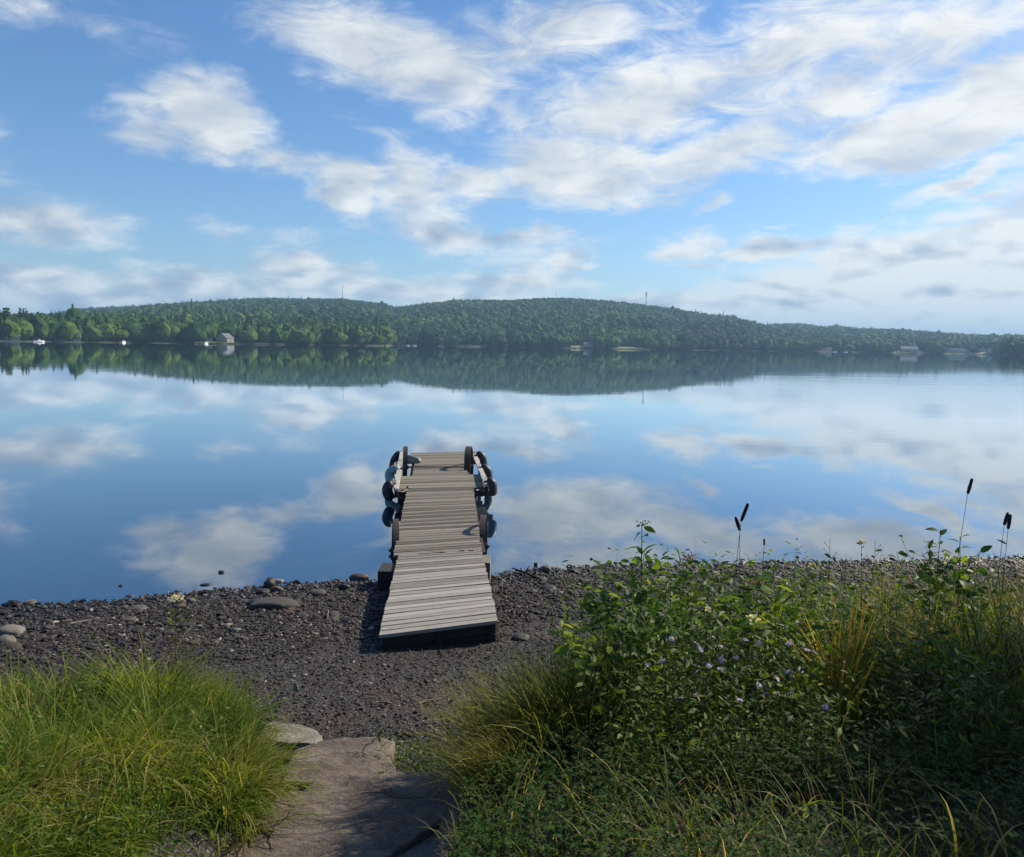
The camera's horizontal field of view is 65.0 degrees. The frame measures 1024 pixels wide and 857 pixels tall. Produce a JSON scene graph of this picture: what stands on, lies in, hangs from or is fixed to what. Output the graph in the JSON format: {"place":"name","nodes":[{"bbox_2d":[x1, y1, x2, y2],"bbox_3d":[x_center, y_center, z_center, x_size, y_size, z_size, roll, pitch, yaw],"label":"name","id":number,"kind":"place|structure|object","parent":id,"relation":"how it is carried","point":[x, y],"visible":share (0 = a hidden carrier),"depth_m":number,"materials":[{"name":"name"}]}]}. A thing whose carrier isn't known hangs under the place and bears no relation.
{"place":"outdoors","nodes":[
{"label":"outdoors","id":0,"kind":"place"},
{"bbox_2d":[207,341,240,342],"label":"lawn","id":1,"kind":"structure","parent":0,"point":[225,342],"depth_m":681.26,"materials":[{"name":"green plant"}]},
{"bbox_2d":[216,333,234,342],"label":"house","id":2,"kind":"structure","parent":1,"relation":"on","point":[225,337],"depth_m":680.45,"materials":[{"name":"white wood"}]},
{"bbox_2d":[0,341,1023,606],"bbox_3d":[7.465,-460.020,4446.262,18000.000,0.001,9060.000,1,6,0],"label":"lake water","id":3,"kind":"structure","parent":0,"point":[140,469],"depth_m":24.34,"materials":[{"name":"blue liquid"}]},
{"bbox_2d":[379,446,498,650],"bbox_3d":[-1.229,1.848,15.011,2.025,1.972,13.897,0,6,-6],"label":"wooden dock","id":4,"kind":"object","parent":3,"relation":"in","point":[440,591],"visible":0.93,"depth_m":11.05,"materials":[{"name":"grey wood"}]},
{"bbox_2d":[382,479,396,500],"bbox_3d":[-2.538,1.267,16.520,0.274,0.460,0.239,4,7,30],"label":"dock fender","id":5,"kind":"object","parent":4,"relation":"hanging from","point":[387,491],"visible":0.91,"depth_m":16.44,"materials":[{"name":"black rubber"}]},
{"bbox_2d":[385,464,402,481],"bbox_3d":[-2.724,1.042,18.280,0.339,0.464,0.414,7,8,44],"label":"dock fender","id":6,"kind":"object","parent":4,"relation":"hanging from","point":[390,471],"visible":0.79,"depth_m":18.20,"materials":[{"name":"teal plastic"}]},
{"bbox_2d":[389,449,402,466],"bbox_3d":[-3.059,0.843,20.989,0.296,0.591,0.424,6,8,42],"label":"dock fender","id":7,"kind":"object","parent":4,"relation":"hanging from","point":[394,459],"visible":0.52,"depth_m":20.94,"materials":[{"name":"black rubber"}]},
{"bbox_2d":[408,455,420,463],"bbox_3d":[-2.482,0.771,20.073,0.198,0.228,0.608,-5,8,-43],"label":"dock fender","id":8,"kind":"object","parent":4,"relation":"on","point":[412,459],"visible":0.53,"depth_m":19.91,"materials":[{"name":"grey plastic"}]},
{"bbox_2d":[474,451,486,464],"bbox_3d":[-0.795,0.814,20.452,0.353,0.482,0.197,3,6,15],"label":"dock fender","id":9,"kind":"object","parent":4,"relation":"hanging from","point":[481,455],"visible":0.8,"depth_m":20.36,"materials":[{"name":"black rubber"}]},
{"bbox_2d":[478,463,492,477],"bbox_3d":[-0.618,1.015,18.490,0.345,0.441,0.208,1,6,0],"label":"dock fender","id":10,"kind":"object","parent":4,"relation":"hanging from","point":[487,470],"visible":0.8,"depth_m":18.41,"materials":[{"name":"black rubber"}]},
{"bbox_2d":[483,476,496,495],"bbox_3d":[-0.427,1.171,16.288,0.277,0.401,0.192,4,7,28],"label":"dock fender","id":11,"kind":"object","parent":4,"relation":"hanging from","point":[491,482],"visible":1,"depth_m":16.20,"materials":[{"name":"black rubber"}]},
{"bbox_2d":[0,558,1023,856],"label":"ground","id":12,"kind":"structure","parent":0,"point":[438,850],"depth_m":6.12,"materials":[{"name":"grey gravel"}]},
{"bbox_2d":[0,634,16,642],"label":"shore stone","id":13,"kind":"object","parent":12,"relation":"on","point":[5,638],"visible":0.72,"depth_m":8.35,"materials":[{"name":"grey stone"}]},
{"bbox_2d":[0,624,25,634],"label":"shore stone","id":14,"kind":"object","parent":12,"relation":"on","point":[10,629],"visible":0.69,"depth_m":8.72,"materials":[{"name":"grey stone"}]},
{"bbox_2d":[126,604,146,610],"bbox_3d":[-4.522,2.176,9.688,0.239,0.068,0.201,1,6,0],"label":"shore stone","id":15,"kind":"object","parent":12,"relation":"on","point":[139,606],"visible":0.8,"depth_m":9.66,"materials":[{"name":"grey stone"}]},
{"bbox_2d":[0,613,342,856],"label":"grass","id":16,"kind":"structure","parent":12,"relation":"on","point":[239,773],"depth_m":3.96,"materials":[{"name":"green plant"}]},
{"bbox_2d":[165,590,199,685],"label":"flowering plant","id":17,"kind":"object","parent":12,"relation":"on","point":[176,620],"visible":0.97,"depth_m":5.35,"materials":[{"name":"green plant"}]},
{"bbox_2d":[112,652,280,721],"bbox_3d":[-2.233,1.853,5.802,1.215,0.726,1.053,1,6,0],"label":"grass tussock","id":18,"kind":"object","parent":12,"relation":"on","point":[219,679],"depth_m":5.77,"materials":[{"name":"green plant"}]},
{"bbox_2d":[189,704,223,757],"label":"leafy plant","id":19,"kind":"object","parent":12,"relation":"on","point":[206,718],"visible":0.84,"depth_m":4.34,"materials":[{"name":"green plant"}]},
{"bbox_2d":[254,588,269,593],"bbox_3d":[-3.259,2.128,10.454,0.224,0.099,0.176,1,6,0],"label":"shore stone","id":20,"kind":"object","parent":12,"relation":"on","point":[260,590],"visible":0.72,"depth_m":10.41,"materials":[{"name":"grey stone"}]},
{"bbox_2d":[263,577,276,588],"bbox_3d":[-3.234,2.108,10.751,0.163,0.230,0.153,1,6,0],"label":"shore stone","id":21,"kind":"object","parent":12,"relation":"on","point":[269,583],"visible":0.53,"depth_m":10.70,"materials":[{"name":"grey stone"}]},
{"bbox_2d":[248,597,301,610],"bbox_3d":[-2.871,2.138,9.719,0.668,0.167,0.374,1,6,0],"label":"shore stone","id":22,"kind":"object","parent":12,"relation":"on","point":[277,603],"visible":0.73,"depth_m":9.62,"materials":[{"name":"grey stone"}]},
{"bbox_2d":[262,721,322,756],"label":"stone slab","id":23,"kind":"structure","parent":12,"relation":"on","point":[308,731],"depth_m":5.30,"materials":[{"name":"stone"}]},
{"bbox_2d":[308,589,325,595],"bbox_3d":[-2.512,2.126,10.375,0.222,0.094,0.184,1,6,0],"label":"shore stone","id":24,"kind":"object","parent":12,"relation":"on","point":[316,592],"visible":0.85,"depth_m":10.32,"materials":[{"name":"grey stone"}]},
{"bbox_2d":[283,737,395,790],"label":"stone slab","id":25,"kind":"structure","parent":12,"relation":"on","point":[353,756],"depth_m":4.89,"materials":[{"name":"grey stone"}]},
{"bbox_2d":[233,767,464,856],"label":"stone slab","id":26,"kind":"structure","parent":12,"relation":"on","point":[368,815],"depth_m":4.06,"materials":[{"name":"grey stone"}]},
{"bbox_2d":[349,573,368,579],"bbox_3d":[-2.152,2.089,11.291,0.278,0.123,0.147,1,6,0],"label":"shore stone","id":27,"kind":"object","parent":12,"relation":"on","point":[358,576],"visible":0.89,"depth_m":11.24,"materials":[{"name":"grey stone"}]},
{"bbox_2d":[378,563,395,588],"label":"support block","id":28,"kind":"structure","parent":12,"relation":"on","point":[385,573],"depth_m":10.70,"materials":[{"name":"grey concrete"}]},
{"bbox_2d":[367,723,457,773],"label":"weeds","id":29,"kind":"object","parent":12,"relation":"on","point":[410,755],"visible":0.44,"depth_m":5.14,"materials":[{"name":"green plant"}]},
{"bbox_2d":[397,832,436,856],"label":"stone slab","id":30,"kind":"structure","parent":12,"relation":"on","point":[423,848],"depth_m":3.89,"materials":[{"name":"stone"}]},
{"bbox_2d":[398,702,557,812],"bbox_3d":[-0.168,1.701,3.990,0.865,0.670,0.831,1,6,0],"label":"grass tussock","id":31,"kind":"object","parent":12,"relation":"on","point":[469,769],"depth_m":3.97,"materials":[{"name":"green plant"}]},
{"bbox_2d":[483,555,490,581],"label":"support block","id":32,"kind":"structure","parent":12,"relation":"on","point":[487,560],"depth_m":11.06,"materials":[{"name":"grey concrete"}]},
{"bbox_2d":[370,640,626,801],"bbox_3d":[-0.042,1.653,4.398,1.500,0.990,1.407,1,6,0],"label":"grass tussock","id":33,"kind":"object","parent":12,"relation":"on","point":[509,717],"depth_m":4.27,"materials":[{"name":"green plant"}]},
{"bbox_2d":[0,554,1023,766],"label":"pebbles","id":34,"kind":"object","parent":12,"relation":"on","point":[310,613],"visible":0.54,"depth_m":9.12,"materials":[{"name":"gravel"}]},
{"bbox_2d":[511,633,528,640],"bbox_3d":[0.085,2.186,8.382,0.195,0.079,0.150,1,6,0],"label":"shore stone","id":35,"kind":"object","parent":12,"relation":"on","point":[521,636],"visible":0.9,"depth_m":8.35,"materials":[{"name":"grey stone"}]},
{"bbox_2d":[538,565,550,572],"bbox_3d":[0.477,2.062,11.716,0.198,0.140,0.154,1,6,0],"label":"shore stone","id":36,"kind":"object","parent":12,"relation":"on","point":[545,568],"visible":0.74,"depth_m":11.66,"materials":[{"name":"grey stone"}]},
{"bbox_2d":[540,585,555,590],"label":"shore stone","id":37,"kind":"object","parent":12,"relation":"on","point":[547,587],"visible":0.73,"depth_m":10.55,"materials":[{"name":"grey stone"}]},
{"bbox_2d":[417,618,724,775],"bbox_3d":[0.316,1.578,4.534,1.679,1.172,1.497,1,6,0],"label":"grass tussock","id":38,"kind":"object","parent":12,"relation":"on","point":[557,677],"depth_m":4.39,"materials":[{"name":"green plant"}]},
{"bbox_2d":[547,619,617,709],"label":"leafy plant","id":39,"kind":"object","parent":12,"relation":"on","point":[565,648],"visible":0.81,"depth_m":4.34,"materials":[{"name":"green plant"}]},
{"bbox_2d":[571,640,615,749],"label":"leafy plant","id":40,"kind":"object","parent":12,"relation":"on","point":[589,673],"visible":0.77,"depth_m":4.26,"materials":[{"name":"green plant"}]},
{"bbox_2d":[580,603,630,673],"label":"leafy plant","id":41,"kind":"object","parent":12,"relation":"on","point":[594,630],"visible":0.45,"depth_m":4.80,"materials":[{"name":"green plant"}]},
{"bbox_2d":[572,569,648,677],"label":"leafy plant","id":42,"kind":"object","parent":12,"relation":"on","point":[586,605],"visible":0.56,"depth_m":4.91,"materials":[{"name":"green plant"}]},
{"bbox_2d":[588,630,642,712],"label":"leafy plant","id":43,"kind":"object","parent":12,"relation":"on","point":[614,652],"visible":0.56,"depth_m":4.36,"materials":[{"name":"green plant"}]},
{"bbox_2d":[589,593,664,698],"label":"leafy plant","id":44,"kind":"object","parent":12,"relation":"on","point":[638,600],"visible":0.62,"depth_m":4.64,"materials":[{"name":"green plant"}]},
{"bbox_2d":[597,520,704,656],"bbox_3d":[0.848,1.188,4.959,0.665,1.275,0.361,2,6,8],"label":"leafy plant","id":45,"kind":"object","parent":12,"relation":"on","point":[635,562],"visible":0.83,"depth_m":4.96,"materials":[{"name":"green plant"}]},
{"bbox_2d":[645,659,679,727],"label":"aster plant","id":46,"kind":"object","parent":12,"relation":"on","point":[660,661],"visible":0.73,"depth_m":4.00,"materials":[{"name":"green plant"}]},
{"bbox_2d":[631,612,695,719],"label":"leafy plant","id":47,"kind":"object","parent":12,"relation":"on","point":[662,637],"visible":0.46,"depth_m":4.50,"materials":[{"name":"green plant"}]},
{"bbox_2d":[638,556,699,671],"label":"leafy plant","id":48,"kind":"object","parent":12,"relation":"on","point":[662,595],"visible":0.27,"depth_m":5.10,"materials":[{"name":"green plant"}]},
{"bbox_2d":[629,547,712,673],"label":"leafy plant","id":49,"kind":"object","parent":12,"relation":"on","point":[688,598],"visible":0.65,"depth_m":4.80,"materials":[{"name":"green plant"}]},
{"bbox_2d":[660,636,698,730],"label":"aster plant","id":50,"kind":"object","parent":12,"relation":"on","point":[671,638],"visible":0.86,"depth_m":4.01,"materials":[{"name":"green plant"}]},
{"bbox_2d":[670,692,697,763],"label":"aster plant","id":51,"kind":"object","parent":12,"relation":"on","point":[695,694],"visible":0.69,"depth_m":3.81,"materials":[{"name":"green plant"}]},
{"bbox_2d":[669,552,699,706],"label":"flowering plant","id":52,"kind":"object","parent":12,"relation":"on","point":[688,561],"visible":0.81,"depth_m":4.91,"materials":[{"name":"green plant"}]},
{"bbox_2d":[671,676,701,763],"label":"aster plant","id":53,"kind":"object","parent":12,"relation":"on","point":[687,700],"visible":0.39,"depth_m":3.84,"materials":[{"name":"green plant"}]},
{"bbox_2d":[674,593,721,686],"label":"leafy plant","id":54,"kind":"object","parent":12,"relation":"on","point":[695,622],"visible":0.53,"depth_m":4.61,"materials":[{"name":"green plant"}]},
{"bbox_2d":[691,636,722,751],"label":"aster plant","id":55,"kind":"object","parent":12,"relation":"on","point":[712,659],"visible":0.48,"depth_m":4.10,"materials":[{"name":"green plant"}]},
{"bbox_2d":[697,606,716,711],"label":"flowering plant","id":56,"kind":"object","parent":12,"relation":"on","point":[709,609],"visible":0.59,"depth_m":4.42,"materials":[{"name":"green plant"}]},
{"bbox_2d":[690,646,724,747],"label":"aster plant","id":57,"kind":"object","parent":12,"relation":"on","point":[700,649],"visible":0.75,"depth_m":3.90,"materials":[{"name":"green plant"}]},
{"bbox_2d":[693,664,726,744],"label":"aster plant","id":58,"kind":"object","parent":12,"relation":"on","point":[708,666],"visible":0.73,"depth_m":3.84,"materials":[{"name":"green plant"}]},
{"bbox_2d":[690,576,739,697],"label":"leafy plant","id":59,"kind":"object","parent":12,"relation":"on","point":[720,618],"visible":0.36,"depth_m":4.99,"materials":[{"name":"green plant"}]},
{"bbox_2d":[700,792,731,826],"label":"leafy plant","id":60,"kind":"object","parent":12,"relation":"on","point":[716,817],"visible":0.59,"depth_m":3.00,"materials":[{"name":"green plant"}]},
{"bbox_2d":[417,540,1023,856],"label":"grass","id":61,"kind":"structure","parent":12,"relation":"on","point":[1017,647],"depth_m":3.41,"materials":[{"name":"green plant"}]},
{"bbox_2d":[706,653,738,728],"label":"aster plant","id":62,"kind":"object","parent":12,"relation":"on","point":[734,657],"visible":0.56,"depth_m":4.10,"materials":[{"name":"green plant"}]},
{"bbox_2d":[447,687,1023,856],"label":"ground cover","id":63,"kind":"object","parent":12,"relation":"on","point":[582,824],"visible":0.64,"depth_m":3.05,"materials":[{"name":"green plant"}]},
{"bbox_2d":[722,503,748,664],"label":"cattail","id":64,"kind":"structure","parent":12,"relation":"on","point":[744,512],"depth_m":4.90},
{"bbox_2d":[719,696,754,768],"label":"aster plant","id":65,"kind":"object","parent":12,"relation":"on","point":[739,700],"visible":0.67,"depth_m":3.70,"materials":[{"name":"green plant"}]},
{"bbox_2d":[714,632,767,729],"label":"leafy plant","id":66,"kind":"object","parent":12,"relation":"on","point":[742,646],"visible":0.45,"depth_m":4.23,"materials":[{"name":"green plant"}]},
{"bbox_2d":[734,517,753,661],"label":"cattail","id":67,"kind":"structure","parent":12,"relation":"on","point":[737,523],"depth_m":4.91},
{"bbox_2d":[733,637,761,731],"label":"aster plant","id":68,"kind":"object","parent":12,"relation":"on","point":[756,642],"visible":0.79,"depth_m":4.11,"materials":[{"name":"green plant"}]},
{"bbox_2d":[736,613,763,719],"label":"flowering plant","id":69,"kind":"object","parent":12,"relation":"on","point":[752,616],"visible":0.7,"depth_m":4.32,"materials":[{"name":"green plant"}]},
{"bbox_2d":[747,680,777,744],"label":"aster plant","id":70,"kind":"object","parent":12,"relation":"on","point":[758,683],"visible":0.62,"depth_m":3.92,"materials":[{"name":"green plant"}]},
{"bbox_2d":[739,575,790,695],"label":"flowering plant","id":71,"kind":"object","parent":12,"relation":"on","point":[750,609],"visible":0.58,"depth_m":4.61,"materials":[{"name":"green plant"}]},
{"bbox_2d":[751,562,792,715],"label":"leafy plant","id":72,"kind":"object","parent":12,"relation":"on","point":[776,601],"visible":0.74,"depth_m":4.50,"materials":[{"name":"green plant"}]},
{"bbox_2d":[746,609,806,707],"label":"leafy plant","id":73,"kind":"object","parent":12,"relation":"on","point":[778,648],"visible":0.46,"depth_m":4.56,"materials":[{"name":"green plant"}]},
{"bbox_2d":[531,534,1023,810],"bbox_3d":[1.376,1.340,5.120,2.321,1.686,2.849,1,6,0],"label":"weeds","id":74,"kind":"object","parent":12,"relation":"on","point":[746,601],"visible":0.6,"depth_m":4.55,"materials":[{"name":"green plant"}]},
{"bbox_2d":[761,691,793,751],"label":"aster plant","id":75,"kind":"object","parent":12,"relation":"on","point":[784,698],"visible":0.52,"depth_m":3.86,"materials":[{"name":"green plant"}]},
{"bbox_2d":[773,667,802,740],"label":"aster plant","id":76,"kind":"object","parent":12,"relation":"on","point":[788,682],"visible":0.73,"depth_m":3.90,"materials":[{"name":"green plant"}]},
{"bbox_2d":[768,642,809,726],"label":"aster plant","id":77,"kind":"object","parent":12,"relation":"on","point":[788,644],"visible":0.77,"depth_m":4.00,"materials":[{"name":"green plant"}]},
{"bbox_2d":[768,769,827,803],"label":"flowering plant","id":78,"kind":"object","parent":12,"relation":"on","point":[805,788],"visible":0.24,"depth_m":3.31,"materials":[{"name":"green plant"}]},
{"bbox_2d":[809,601,836,668],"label":"leafy plant","id":79,"kind":"object","parent":12,"relation":"on","point":[820,624],"visible":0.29,"depth_m":4.93,"materials":[{"name":"green plant"}]},
{"bbox_2d":[806,695,840,739],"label":"aster plant","id":80,"kind":"object","parent":12,"relation":"on","point":[822,705],"visible":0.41,"depth_m":3.81,"materials":[{"name":"green plant"}]},
{"bbox_2d":[755,655,896,741],"bbox_3d":[1.702,1.479,4.340,0.828,0.494,0.702,1,6,0],"label":"golden grass clump","id":81,"kind":"object","parent":12,"relation":"on","point":[840,725],"visible":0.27,"depth_m":4.35,"materials":[{"name":"plant"}]},
{"bbox_2d":[812,703,839,748],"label":"aster plant","id":82,"kind":"object","parent":12,"relation":"on","point":[826,707],"visible":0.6,"depth_m":3.75,"materials":[{"name":"green plant"}]},
{"bbox_2d":[839,613,870,711],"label":"leafy plant","id":83,"kind":"object","parent":12,"relation":"on","point":[860,643],"visible":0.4,"depth_m":4.62,"materials":[{"name":"green plant"}]},
{"bbox_2d":[856,539,866,649],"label":"flowering plant","id":84,"kind":"object","parent":12,"relation":"on","point":[861,541],"visible":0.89,"depth_m":5.19,"materials":[{"name":"green plant"}]},
{"bbox_2d":[771,568,954,730],"bbox_3d":[1.882,1.252,4.474,1.155,0.916,0.886,1,6,0],"label":"golden grass clump","id":85,"kind":"object","parent":12,"relation":"on","point":[857,663],"visible":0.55,"depth_m":4.49,"materials":[{"name":"plant"}]},
{"bbox_2d":[750,539,1023,769],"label":"weeds","id":86,"kind":"object","parent":12,"relation":"on","point":[1002,714],"visible":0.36,"depth_m":4.32,"materials":[{"name":"green plant"}]},
{"bbox_2d":[877,578,930,657],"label":"leafy plant","id":87,"kind":"object","parent":12,"relation":"on","point":[901,604],"visible":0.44,"depth_m":5.39,"materials":[{"name":"green plant"}]},
{"bbox_2d":[899,527,962,640],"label":"shrub sprig","id":88,"kind":"object","parent":12,"relation":"on","point":[937,559],"visible":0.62,"depth_m":5.68,"materials":[{"name":"green plant"}]},
{"bbox_2d":[886,539,983,630],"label":"shrub sprig","id":89,"kind":"object","parent":12,"relation":"on","point":[928,571],"visible":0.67,"depth_m":5.61,"materials":[{"name":"green plant"}]},
{"bbox_2d":[881,572,997,676],"bbox_3d":[2.669,1.362,5.092,0.904,0.865,0.986,-3,7,-35],"label":"broad grass clump","id":90,"kind":"object","parent":12,"relation":"on","point":[927,618],"visible":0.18,"depth_m":5.16,"materials":[{"name":"green plant"}]},
{"bbox_2d":[912,561,974,634],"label":"shrub sprig","id":91,"kind":"object","parent":12,"relation":"on","point":[934,587],"visible":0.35,"depth_m":5.72,"materials":[{"name":"green plant"}]},
{"bbox_2d":[941,478,972,638],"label":"cattail","id":92,"kind":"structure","parent":12,"relation":"on","point":[969,487],"depth_m":5.22},
{"bbox_2d":[922,534,992,633],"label":"shrub sprig","id":93,"kind":"object","parent":12,"relation":"on","point":[960,573],"visible":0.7,"depth_m":5.55,"materials":[{"name":"green plant"}]},
{"bbox_2d":[937,545,1001,637],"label":"shrub sprig","id":94,"kind":"object","parent":12,"relation":"on","point":[986,548],"visible":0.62,"depth_m":5.44,"materials":[{"name":"green plant"}]},
{"bbox_2d":[938,668,1023,768],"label":"broad grass clump","id":95,"kind":"object","parent":12,"relation":"on","point":[1000,708],"visible":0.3,"depth_m":3.75,"materials":[{"name":"green plant"}]},
{"bbox_2d":[956,608,1022,671],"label":"broad grass clump","id":96,"kind":"object","parent":12,"relation":"on","point":[997,635],"visible":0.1,"depth_m":4.84,"materials":[{"name":"green plant"}]},
{"bbox_2d":[985,512,1008,628],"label":"cattail","id":97,"kind":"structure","parent":12,"relation":"on","point":[1006,519],"depth_m":5.30},
{"bbox_2d":[0,339,1023,355],"bbox_3d":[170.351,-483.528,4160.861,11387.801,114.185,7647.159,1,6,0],"label":"hills","id":98,"kind":"structure","parent":0,"point":[348,344],"depth_m":976.55,"materials":[{"name":"green plant"}]},
{"bbox_2d":[27,314,45,340],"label":"conifer tree","id":99,"kind":"object","parent":98,"relation":"on","point":[31,319],"visible":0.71,"depth_m":566.37,"materials":[{"name":"green plant"}]},
{"bbox_2d":[150,321,164,341],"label":"broadleaf tree","id":100,"kind":"object","parent":98,"relation":"on","point":[156,325],"visible":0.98,"depth_m":631.25,"materials":[{"name":"green plant"}]},
{"bbox_2d":[347,332,355,343],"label":"broadleaf tree","id":101,"kind":"object","parent":98,"relation":"on","point":[350,337],"visible":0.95,"depth_m":755.46,"materials":[{"name":"green plant"}]},
{"bbox_2d":[0,296,1023,354],"bbox_3d":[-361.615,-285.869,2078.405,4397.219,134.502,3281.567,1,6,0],"label":"forest","id":102,"kind":"object","parent":98,"relation":"on","point":[561,322],"visible":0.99,"depth_m":1153.78,"materials":[{"name":"green plant"}]},
{"bbox_2d":[899,346,917,352],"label":"house","id":103,"kind":"structure","parent":98,"relation":"on","point":[908,348],"depth_m":1261.91,"materials":[{"name":"white wood"}]},
{"bbox_2d":[945,348,962,352],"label":"house","id":104,"kind":"structure","parent":98,"relation":"on","point":[952,350],"depth_m":1253.56,"materials":[{"name":"white wood"}]},
{"bbox_2d":[0,0,1023,334],"label":"sky","id":105,"kind":"structure","parent":0,"point":[853,163],"materials":[{"name":"blue"}]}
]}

